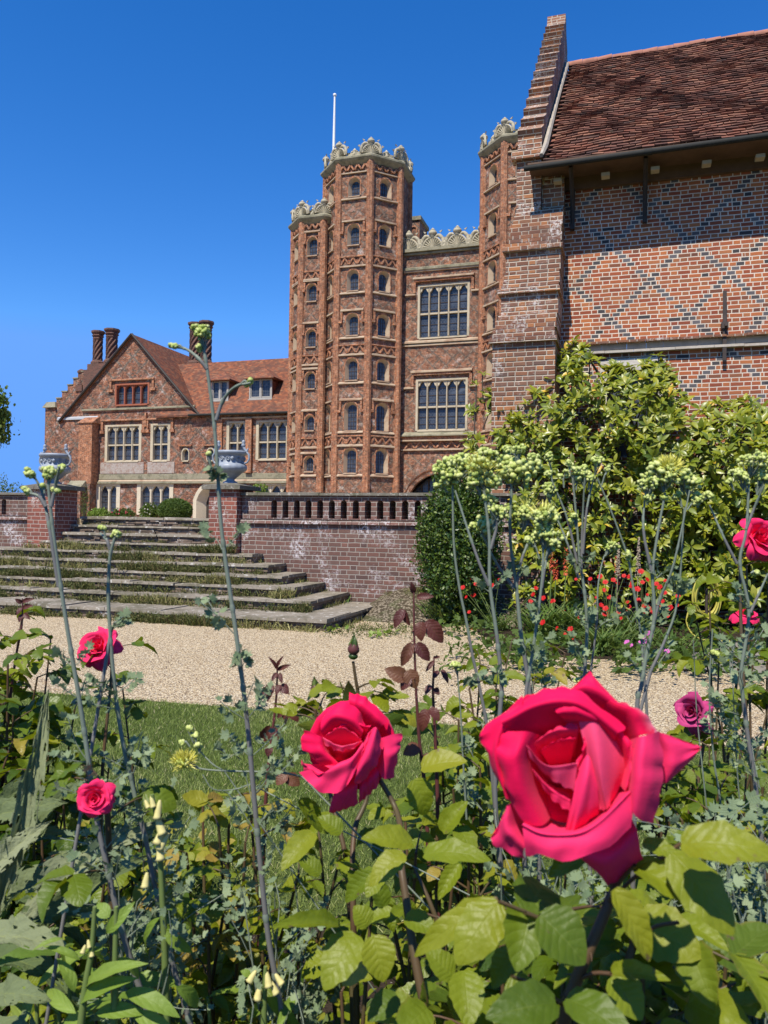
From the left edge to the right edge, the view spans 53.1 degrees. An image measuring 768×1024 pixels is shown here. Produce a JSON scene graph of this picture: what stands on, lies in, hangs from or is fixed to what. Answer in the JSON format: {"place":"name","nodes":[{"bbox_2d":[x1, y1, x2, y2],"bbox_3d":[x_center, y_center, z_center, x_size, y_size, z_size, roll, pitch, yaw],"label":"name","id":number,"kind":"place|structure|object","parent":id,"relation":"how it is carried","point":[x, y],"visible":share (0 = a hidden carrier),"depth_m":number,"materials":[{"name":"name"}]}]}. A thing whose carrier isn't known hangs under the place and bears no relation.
{"place":"outdoors","nodes":[
{"label":"outdoors","id":0,"kind":"place"},
{"bbox_2d":[4,887,425,1023],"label":"soil bed","id":1,"kind":"object","parent":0,"point":[327,1008],"depth_m":2.38,"materials":[{"name":"brown soil"}]},
{"bbox_2d":[0,598,33,824],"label":"red shoot","id":2,"kind":"object","parent":1,"relation":"on","point":[19,610],"visible":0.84,"depth_m":1.70,"materials":[{"name":"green plant"}]},
{"bbox_2d":[0,946,134,1023],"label":"leafy perennial","id":3,"kind":"object","parent":1,"relation":"on","point":[18,954],"visible":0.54,"depth_m":0.93,"materials":[{"name":"green plant"}]},
{"bbox_2d":[0,689,172,1023],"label":"mullein plant","id":4,"kind":"object","parent":1,"relation":"on","point":[27,829],"visible":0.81,"depth_m":0.99,"materials":[{"name":"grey plant"}]},
{"bbox_2d":[0,606,173,1023],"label":"rose bush","id":5,"kind":"object","parent":1,"relation":"on","point":[15,756],"visible":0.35,"depth_m":1.68,"materials":[{"name":"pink plant"}]},
{"bbox_2d":[1,744,182,1023],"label":"rose bush","id":6,"kind":"object","parent":1,"relation":"on","point":[95,798],"visible":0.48,"depth_m":0.86,"materials":[{"name":"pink plant"}]},
{"bbox_2d":[21,463,168,1009],"bbox_3d":[-0.271,0.689,0.877,0.308,1.486,0.075,1,-1,-10],"label":"meadow rue","id":7,"kind":"object","parent":1,"relation":"on","point":[50,472],"visible":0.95,"depth_m":0.88,"materials":[{"name":"green plant"}]},
{"bbox_2d":[32,902,198,1023],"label":"foxglove plant","id":8,"kind":"object","parent":1,"relation":"on","point":[153,1002],"visible":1,"depth_m":0.80,"materials":[{"name":"green plant"}]},
{"bbox_2d":[62,907,182,1023],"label":"leafy perennial","id":9,"kind":"object","parent":1,"relation":"on","point":[149,978],"visible":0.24,"depth_m":0.95,"materials":[{"name":"green plant"}]},
{"bbox_2d":[44,525,209,1023],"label":"meadow rue","id":10,"kind":"object","parent":1,"relation":"on","point":[178,889],"visible":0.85,"depth_m":0.95,"materials":[{"name":"green plant"}]},
{"bbox_2d":[0,845,276,1023],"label":"rose bush","id":11,"kind":"object","parent":1,"relation":"on","point":[83,926],"visible":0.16,"depth_m":1.24,"materials":[{"name":"green plant"}]},
{"bbox_2d":[52,826,232,1023],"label":"meadow rue","id":12,"kind":"object","parent":1,"relation":"on","point":[139,953],"visible":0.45,"depth_m":0.96,"materials":[{"name":"green plant"}]},
{"bbox_2d":[140,794,192,1022],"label":"foxglove plant","id":13,"kind":"object","parent":1,"relation":"on","point":[160,840],"visible":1,"depth_m":0.86,"materials":[{"name":"green plant"}]},
{"bbox_2d":[170,985,254,1023],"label":"leafy perennial","id":14,"kind":"object","parent":1,"relation":"on","point":[218,999],"visible":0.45,"depth_m":1.03,"materials":[{"name":"green plant"}]},
{"bbox_2d":[131,788,318,1023],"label":"rose bush","id":15,"kind":"object","parent":1,"relation":"on","point":[219,955],"visible":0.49,"depth_m":1.12,"materials":[{"name":"green plant"}]},
{"bbox_2d":[168,323,299,1023],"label":"meadow rue","id":16,"kind":"object","parent":1,"relation":"on","point":[202,332],"visible":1,"depth_m":0.92,"materials":[{"name":"green plant"}]},
{"bbox_2d":[237,965,298,1023],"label":"foxglove plant","id":17,"kind":"object","parent":1,"relation":"on","point":[264,999],"visible":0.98,"depth_m":0.90,"materials":[{"name":"green plant"}]},
{"bbox_2d":[257,656,299,964],"bbox_3d":[-0.179,0.831,1.190,0.085,1.216,0.021,1,-1,7],"label":"red shoot","id":18,"kind":"object","parent":1,"relation":"on","point":[289,780],"visible":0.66,"depth_m":1.20,"materials":[{"name":"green plant"}]},
{"bbox_2d":[217,827,341,1023],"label":"meadow rue","id":19,"kind":"object","parent":1,"relation":"on","point":[293,993],"visible":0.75,"depth_m":0.96,"materials":[{"name":"green plant"}]},
{"bbox_2d":[1,817,598,1023],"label":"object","id":20,"kind":"object","parent":1,"relation":"on","point":[186,846],"visible":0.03,"depth_m":2.21,"materials":[{"name":"green plant"}]},
{"bbox_2d":[169,725,469,992],"bbox_3d":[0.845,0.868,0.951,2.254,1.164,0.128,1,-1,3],"label":"meadow rue","id":21,"kind":"object","parent":1,"relation":"on","point":[181,760],"visible":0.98,"depth_m":0.98,"materials":[{"name":"green plant"}]},
{"bbox_2d":[269,633,490,1023],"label":"rose bush","id":22,"kind":"object","parent":1,"relation":"on","point":[350,742],"visible":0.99,"depth_m":0.88,"materials":[{"name":"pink plant"}]},
{"bbox_2d":[244,802,519,1023],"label":"rose bush","id":23,"kind":"object","parent":1,"relation":"on","point":[391,912],"visible":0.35,"depth_m":1.03,"materials":[{"name":"green plant"}]},
{"bbox_2d":[385,582,443,976],"bbox_3d":[0.054,0.773,1.139,0.120,1.337,0.020,1,-1,-8],"label":"red shoot","id":24,"kind":"object","parent":1,"relation":"on","point":[432,630],"visible":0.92,"depth_m":1.15,"materials":[{"name":"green plant"}]},
{"bbox_2d":[424,655,448,917],"bbox_3d":[0.082,0.833,1.192,0.055,1.219,0.020,1,-1,-8],"label":"red shoot","id":25,"kind":"object","parent":1,"relation":"on","point":[435,674],"visible":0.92,"depth_m":1.20,"materials":[{"name":"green plant"}]},
{"bbox_2d":[432,452,498,886],"bbox_3d":[0.129,0.678,1.095,0.144,1.526,0.061,1,-1,1],"label":"meadow rue","id":26,"kind":"object","parent":1,"relation":"on","point":[449,468],"visible":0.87,"depth_m":1.10,"materials":[{"name":"green plant"}]},
{"bbox_2d":[449,661,496,967],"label":"meadow rue","id":27,"kind":"object","parent":1,"relation":"on","point":[470,774],"visible":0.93,"depth_m":1.10,"materials":[{"name":"green plant"}]},
{"bbox_2d":[454,446,512,897],"bbox_3d":[0.130,0.677,0.985,0.099,1.524,0.061,1,-1,7],"label":"meadow rue","id":28,"kind":"object","parent":1,"relation":"on","point":[483,464],"visible":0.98,"depth_m":1.00,"materials":[{"name":"green plant"}]},
{"bbox_2d":[468,443,557,881],"bbox_3d":[0.177,0.673,1.039,0.141,1.536,0.063,1,-1,-17],"label":"meadow rue","id":29,"kind":"object","parent":1,"relation":"on","point":[519,470],"visible":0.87,"depth_m":1.05,"materials":[{"name":"green plant"}]},
{"bbox_2d":[510,499,565,876],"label":"meadow rue","id":30,"kind":"object","parent":1,"relation":"on","point":[541,516],"visible":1,"depth_m":1.00,"materials":[{"name":"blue plant"}]},
{"bbox_2d":[483,802,612,977],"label":"meadow rue","id":31,"kind":"object","parent":1,"relation":"on","point":[574,877],"visible":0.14,"depth_m":0.95,"materials":[{"name":"green plant"}]},
{"bbox_2d":[386,631,717,1022],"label":"rose bush","id":32,"kind":"object","parent":1,"relation":"on","point":[482,781],"visible":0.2,"depth_m":1.42,"materials":[{"name":"green plant"}]},
{"bbox_2d":[501,444,604,903],"bbox_3d":[0.252,0.672,1.131,0.176,1.544,0.066,1,-1,3],"label":"meadow rue","id":33,"kind":"object","parent":1,"relation":"on","point":[579,473],"visible":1,"depth_m":1.15,"materials":[{"name":"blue plant"}]},
{"bbox_2d":[365,671,767,1023],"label":"rose bush","id":34,"kind":"object","parent":1,"relation":"on","point":[583,771],"visible":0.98,"depth_m":0.51,"materials":[{"name":"pink plant"}]},
{"bbox_2d":[458,764,766,1023],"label":"rose bush","id":35,"kind":"object","parent":1,"relation":"on","point":[687,774],"visible":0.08,"depth_m":1.18,"materials":[{"name":"green plant"}]},
{"bbox_2d":[573,465,652,854],"bbox_3d":[0.344,0.686,1.184,0.199,1.520,0.052,1,-1,2],"label":"meadow rue","id":36,"kind":"object","parent":1,"relation":"on","point":[611,546],"visible":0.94,"depth_m":1.20,"materials":[{"name":"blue plant"}]},
{"bbox_2d":[589,453,713,904],"bbox_3d":[0.260,0.679,1.038,0.354,1.527,0.055,1,-1,-1],"label":"meadow rue","id":37,"kind":"object","parent":1,"relation":"on","point":[664,473],"visible":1,"depth_m":1.05,"materials":[{"name":"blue plant"}]},
{"bbox_2d":[627,688,767,897],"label":"rose bush","id":38,"kind":"object","parent":1,"relation":"on","point":[685,707],"visible":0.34,"depth_m":1.68,"materials":[{"name":"green plant"}]},
{"bbox_2d":[628,760,767,1023],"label":"rose bush","id":39,"kind":"object","parent":1,"relation":"on","point":[655,894],"visible":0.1,"depth_m":1.13,"materials":[{"name":"green plant"}]},
{"bbox_2d":[632,790,767,1023],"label":"meadow rue","id":40,"kind":"object","parent":1,"relation":"on","point":[737,879],"visible":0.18,"depth_m":0.89,"materials":[{"name":"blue plant"}]},
{"bbox_2d":[657,518,767,863],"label":"rose bush","id":41,"kind":"object","parent":1,"relation":"on","point":[756,546],"visible":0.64,"depth_m":1.93,"materials":[{"name":"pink plant"}]},
{"bbox_2d":[693,629,767,893],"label":"meadow rue","id":42,"kind":"object","parent":1,"relation":"on","point":[713,653],"visible":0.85,"depth_m":1.15,"materials":[{"name":"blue plant"}]},
{"bbox_2d":[699,449,767,883],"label":"meadow rue","id":43,"kind":"object","parent":1,"relation":"on","point":[744,476],"visible":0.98,"depth_m":1.05,"materials":[{"name":"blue plant"}]},
{"bbox_2d":[0,517,554,609],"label":"terrace ground","id":44,"kind":"structure","parent":0,"point":[79,521],"depth_m":15.18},
{"bbox_2d":[0,385,20,447],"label":"broadleaf tree","id":45,"kind":"object","parent":44,"relation":"on","point":[5,414],"visible":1,"depth_m":33.35,"materials":[{"name":"green plant"}]},
{"bbox_2d":[138,502,158,517],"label":"pale rose bush","id":46,"kind":"object","parent":44,"relation":"on","point":[147,509],"visible":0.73,"depth_m":45.27,"materials":[{"name":"green plant"}]},
{"bbox_2d":[42,320,287,517],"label":"house wing","id":47,"kind":"structure","parent":44,"relation":"on","point":[128,421],"depth_m":52.59,"materials":[{"name":"red brick"}]},
{"bbox_2d":[96,484,120,514],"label":"window","id":48,"kind":"structure","parent":47,"relation":"in","point":[107,495],"depth_m":53.44,"materials":[{"name":"stone"}]},
{"bbox_2d":[104,424,141,462],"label":"window","id":49,"kind":"structure","parent":47,"relation":"in","point":[122,442],"depth_m":53.19,"materials":[{"name":"beige stone"}]},
{"bbox_2d":[115,382,149,405],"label":"gable window","id":50,"kind":"structure","parent":47,"relation":"in","point":[126,394],"depth_m":53.06,"materials":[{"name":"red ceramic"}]},
{"bbox_2d":[136,484,173,514],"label":"window","id":51,"kind":"structure","parent":47,"relation":"in","point":[157,493],"depth_m":52.38,"materials":[{"name":"stone"}]},
{"bbox_2d":[150,423,170,461],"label":"window","id":52,"kind":"structure","parent":47,"relation":"in","point":[160,434],"depth_m":52.29,"materials":[{"name":"beige stone"}]},
{"bbox_2d":[226,421,244,450],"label":"window","id":53,"kind":"structure","parent":47,"relation":"in","point":[235,430],"depth_m":50.57,"materials":[{"name":"beige stone"}]},
{"bbox_2d":[255,420,286,460],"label":"window","id":54,"kind":"structure","parent":47,"relation":"in","point":[271,435],"depth_m":49.80,"materials":[{"name":"beige stone"}]},
{"bbox_2d":[156,497,192,517],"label":"ball bush","id":55,"kind":"object","parent":44,"relation":"on","point":[176,507],"visible":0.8,"depth_m":43.58,"materials":[{"name":"green plant"}]},
{"bbox_2d":[286,117,520,492],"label":"gatehouse","id":56,"kind":"object","parent":44,"relation":"on","point":[394,310],"visible":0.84,"depth_m":44.82,"materials":[{"name":"brick"}]},
{"bbox_2d":[305,282,317,302],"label":"window","id":57,"kind":"structure","parent":56,"relation":"in","point":[311,293],"depth_m":46.18,"materials":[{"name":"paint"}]},
{"bbox_2d":[306,235,318,256],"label":"window","id":58,"kind":"structure","parent":56,"relation":"in","point":[312,245],"depth_m":46.23,"materials":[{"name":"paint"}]},
{"bbox_2d":[342,446,357,473],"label":"window","id":59,"kind":"structure","parent":56,"relation":"in","point":[349,457],"depth_m":44.56,"materials":[{"name":"paint"}]},
{"bbox_2d":[343,400,357,431],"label":"window","id":60,"kind":"structure","parent":56,"relation":"in","point":[350,409],"depth_m":44.60,"materials":[{"name":"paint"}]},
{"bbox_2d":[344,356,358,381],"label":"window","id":61,"kind":"structure","parent":56,"relation":"in","point":[351,365],"depth_m":44.64,"materials":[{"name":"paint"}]},
{"bbox_2d":[345,312,359,336],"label":"window","id":62,"kind":"structure","parent":56,"relation":"in","point":[352,319],"depth_m":44.69,"materials":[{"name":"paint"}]},
{"bbox_2d":[346,268,359,291],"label":"window","id":63,"kind":"structure","parent":56,"relation":"in","point":[352,275],"depth_m":44.72,"materials":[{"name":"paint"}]},
{"bbox_2d":[346,222,360,246],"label":"window","id":64,"kind":"structure","parent":56,"relation":"in","point":[353,232],"depth_m":44.77,"materials":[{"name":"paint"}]},
{"bbox_2d":[347,176,360,197],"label":"window","id":65,"kind":"structure","parent":56,"relation":"in","point":[354,182],"depth_m":44.81,"materials":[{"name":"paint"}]},
{"bbox_2d":[374,447,388,474],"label":"window","id":66,"kind":"structure","parent":56,"relation":"in","point":[381,456],"depth_m":44.69,"materials":[{"name":"paint"}]},
{"bbox_2d":[375,401,389,432],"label":"window","id":67,"kind":"structure","parent":56,"relation":"in","point":[382,411],"depth_m":44.76,"materials":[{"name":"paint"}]},
{"bbox_2d":[376,357,389,382],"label":"window","id":68,"kind":"structure","parent":56,"relation":"in","point":[382,364],"depth_m":44.79,"materials":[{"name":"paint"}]},
{"bbox_2d":[376,313,390,337],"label":"window","id":69,"kind":"structure","parent":56,"relation":"in","point":[383,329],"depth_m":44.82,"materials":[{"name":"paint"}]},
{"bbox_2d":[377,269,390,293],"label":"window","id":70,"kind":"structure","parent":56,"relation":"in","point":[384,277],"depth_m":44.88,"materials":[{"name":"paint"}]},
{"bbox_2d":[378,223,391,248],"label":"window","id":71,"kind":"structure","parent":56,"relation":"in","point":[384,230],"depth_m":44.91,"materials":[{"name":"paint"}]},
{"bbox_2d":[379,177,391,199],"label":"window","id":72,"kind":"structure","parent":56,"relation":"in","point":[385,185],"depth_m":44.96,"materials":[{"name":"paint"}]},
{"bbox_2d":[415,377,467,431],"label":"window","id":73,"kind":"structure","parent":56,"relation":"in","point":[441,403],"depth_m":45.00,"materials":[{"name":"beige stone"}]},
{"bbox_2d":[417,281,469,339],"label":"window","id":74,"kind":"structure","parent":56,"relation":"in","point":[443,308],"depth_m":45.09,"materials":[{"name":"beige stone"}]},
{"bbox_2d":[486,305,496,331],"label":"window","id":75,"kind":"structure","parent":56,"relation":"in","point":[491,317],"depth_m":43.04,"materials":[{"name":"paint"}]},
{"bbox_2d":[487,259,496,285],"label":"window","id":76,"kind":"structure","parent":56,"relation":"in","point":[492,266],"depth_m":43.06,"materials":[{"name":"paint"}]},
{"bbox_2d":[487,211,497,238],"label":"window","id":77,"kind":"structure","parent":56,"relation":"in","point":[492,220],"depth_m":43.10,"materials":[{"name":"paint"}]},
{"bbox_2d":[0,614,767,749],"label":"gravel path","id":78,"kind":"structure","parent":0,"point":[189,664],"depth_m":7.63,"materials":[{"name":"beige gravel"}]},
{"bbox_2d":[0,492,27,553],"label":"terrace wall","id":79,"kind":"structure","parent":78,"relation":"on","point":[13,517],"depth_m":14.84,"materials":[{"name":"brick"}]},
{"bbox_2d":[240,492,545,618],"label":"terrace wall","id":80,"kind":"structure","parent":78,"relation":"on","point":[357,555],"depth_m":12.77,"materials":[{"name":"brick"}]},
{"bbox_2d":[360,588,523,626],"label":"rubble bank","id":81,"kind":"structure","parent":78,"relation":"on","point":[384,609],"depth_m":11.68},
{"bbox_2d":[416,600,469,623],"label":"grassy tuft","id":82,"kind":"object","parent":78,"relation":"on","point":[439,615],"visible":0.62,"depth_m":11.08,"materials":[{"name":"green plant"}]},
{"bbox_2d":[0,688,767,934],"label":"lawn","id":83,"kind":"structure","parent":0,"point":[278,859],"depth_m":4.17,"materials":[{"name":"green plant"}]},
{"bbox_2d":[0,0,767,492],"label":"sky","id":84,"kind":"structure","parent":0,"point":[157,156],"materials":[{"name":"blue"}]},
{"bbox_2d":[128,619,767,935],"bbox_3d":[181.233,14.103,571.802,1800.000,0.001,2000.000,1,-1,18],"label":"ground","id":85,"kind":"structure","parent":0,"point":[512,650],"depth_m":8.35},
{"bbox_2d":[0,516,372,630],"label":"garden steps","id":86,"kind":"structure","parent":85,"relation":"on","point":[175,534],"depth_m":12.56,"materials":[{"name":"stone"},{"name":"grass"}]},
{"bbox_2d":[20,484,84,547],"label":"gate pier","id":87,"kind":"structure","parent":86,"relation":"on","point":[64,508],"depth_m":14.51,"materials":[{"name":"brick"}]},
{"bbox_2d":[38,444,71,483],"bbox_3d":[-6.302,-0.922,14.735,0.582,0.770,0.582,1,-1,-32],"label":"garden urn","id":88,"kind":"object","parent":87,"relation":"on","point":[52,459],"visible":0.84,"depth_m":14.58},
{"bbox_2d":[201,483,260,552],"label":"gate pier","id":89,"kind":"structure","parent":86,"relation":"on","point":[231,500],"depth_m":13.29,"materials":[{"name":"brick"}]},
{"bbox_2d":[212,440,249,482],"bbox_3d":[-2.709,-0.888,13.595,0.582,0.770,0.582,1,-1,-23],"label":"garden urn","id":90,"kind":"object","parent":89,"relation":"on","point":[232,463],"visible":0.76,"depth_m":13.41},
{"bbox_2d":[0,521,496,639],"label":"step weeds","id":91,"kind":"object","parent":86,"relation":"on","point":[187,619],"visible":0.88,"depth_m":12.46,"materials":[{"name":"green plant"}]},
{"bbox_2d":[489,14,767,620],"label":"long hall","id":92,"kind":"structure","parent":85,"relation":"on","point":[639,229],"depth_m":12.56,"materials":[{"name":"brick"}]},
{"bbox_2d":[600,357,665,456],"bbox_3d":[4.092,-1.708,12.685,1.020,1.620,0.221,1,-1,18],"label":"window","id":93,"kind":"structure","parent":92,"relation":"in","point":[632,361],"depth_m":12.73,"materials":[{"name":"white paint"}]},
{"bbox_2d":[477,616,765,661],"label":"border soil","id":94,"kind":"structure","parent":0,"point":[734,635],"depth_m":10.30,"materials":[{"name":"brown soil"}]},
{"bbox_2d":[409,471,505,624],"bbox_3d":[1.081,0.484,11.292,1.390,2.450,1.360,1,-1,18],"label":"evergreen bush","id":95,"kind":"object","parent":94,"relation":"on","point":[437,554],"visible":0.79,"depth_m":10.98,"materials":[{"name":"green plant"}]},
{"bbox_2d":[460,578,564,630],"bbox_3d":[1.651,1.293,10.459,1.421,0.779,0.792,0,-1,36],"label":"red geum","id":96,"kind":"object","parent":94,"relation":"on","point":[503,622],"visible":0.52,"depth_m":10.54,"materials":[{"name":"green plant"}]},
{"bbox_2d":[504,606,575,640],"bbox_3d":[1.969,1.422,9.676,0.865,0.393,1.076,1,-1,-2],"label":"grassy tuft","id":97,"kind":"object","parent":94,"relation":"on","point":[543,628],"visible":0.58,"depth_m":9.66,"materials":[{"name":"green plant"}]},
{"bbox_2d":[541,603,619,637],"bbox_3d":[2.388,1.416,10.014,1.186,0.429,1.110,0,-1,39],"label":"grassy tuft","id":98,"kind":"object","parent":94,"relation":"on","point":[571,620],"visible":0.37,"depth_m":9.92,"materials":[{"name":"green plant"}]},
{"bbox_2d":[564,624,630,655],"bbox_3d":[2.433,1.448,8.738,0.850,0.322,0.822,1,-1,18],"label":"grassy tuft","id":99,"kind":"object","parent":94,"relation":"on","point":[597,643],"visible":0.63,"depth_m":8.64,"materials":[{"name":"green plant"}]},
{"bbox_2d":[435,604,765,679],"bbox_3d":[2.644,1.513,9.351,4.788,0.418,6.086,1,-1,18],"label":"border groundcover","id":100,"kind":"object","parent":94,"relation":"on","point":[487,642],"visible":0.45,"depth_m":8.25,"materials":[{"name":"green plant"}]},
{"bbox_2d":[540,579,680,646],"bbox_3d":[2.592,1.204,9.155,1.579,0.836,0.815,1,-1,2],"label":"red geum","id":101,"kind":"object","parent":94,"relation":"on","point":[605,608],"visible":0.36,"depth_m":9.15,"materials":[{"name":"green plant"}]},
{"bbox_2d":[574,574,648,637],"bbox_3d":[2.894,1.206,9.797,0.938,0.862,0.740,1,-1,18],"label":"red geum","id":102,"kind":"object","parent":94,"relation":"on","point":[605,582],"visible":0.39,"depth_m":9.77,"materials":[{"name":"green plant"}]},
{"bbox_2d":[459,334,767,620],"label":"magnolia shrub","id":103,"kind":"object","parent":94,"relation":"on","point":[727,503],"visible":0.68,"depth_m":11.40,"materials":[{"name":"green plant"}]},
{"bbox_2d":[618,537,650,640],"bbox_3d":[3.194,0.977,9.722,0.768,1.320,0.644,2,-1,-42],"label":"seed spike","id":104,"kind":"object","parent":94,"relation":"on","point":[638,564],"visible":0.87,"depth_m":9.76,"materials":[{"name":"brown plant"}]},
{"bbox_2d":[618,569,678,643],"bbox_3d":[3.232,1.168,9.428,0.746,0.934,0.718,1,-1,18],"label":"red geum","id":105,"kind":"object","parent":94,"relation":"on","point":[642,582],"visible":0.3,"depth_m":9.47,"materials":[{"name":"green plant"}]},
{"bbox_2d":[686,580,729,641],"bbox_3d":[4.225,1.236,10.008,0.567,0.856,0.503,1,-1,18],"label":"garden hose","id":106,"kind":"object","parent":94,"relation":"on","point":[694,597],"visible":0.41,"depth_m":10.01,"materials":[{"name":"yellow rubber"}]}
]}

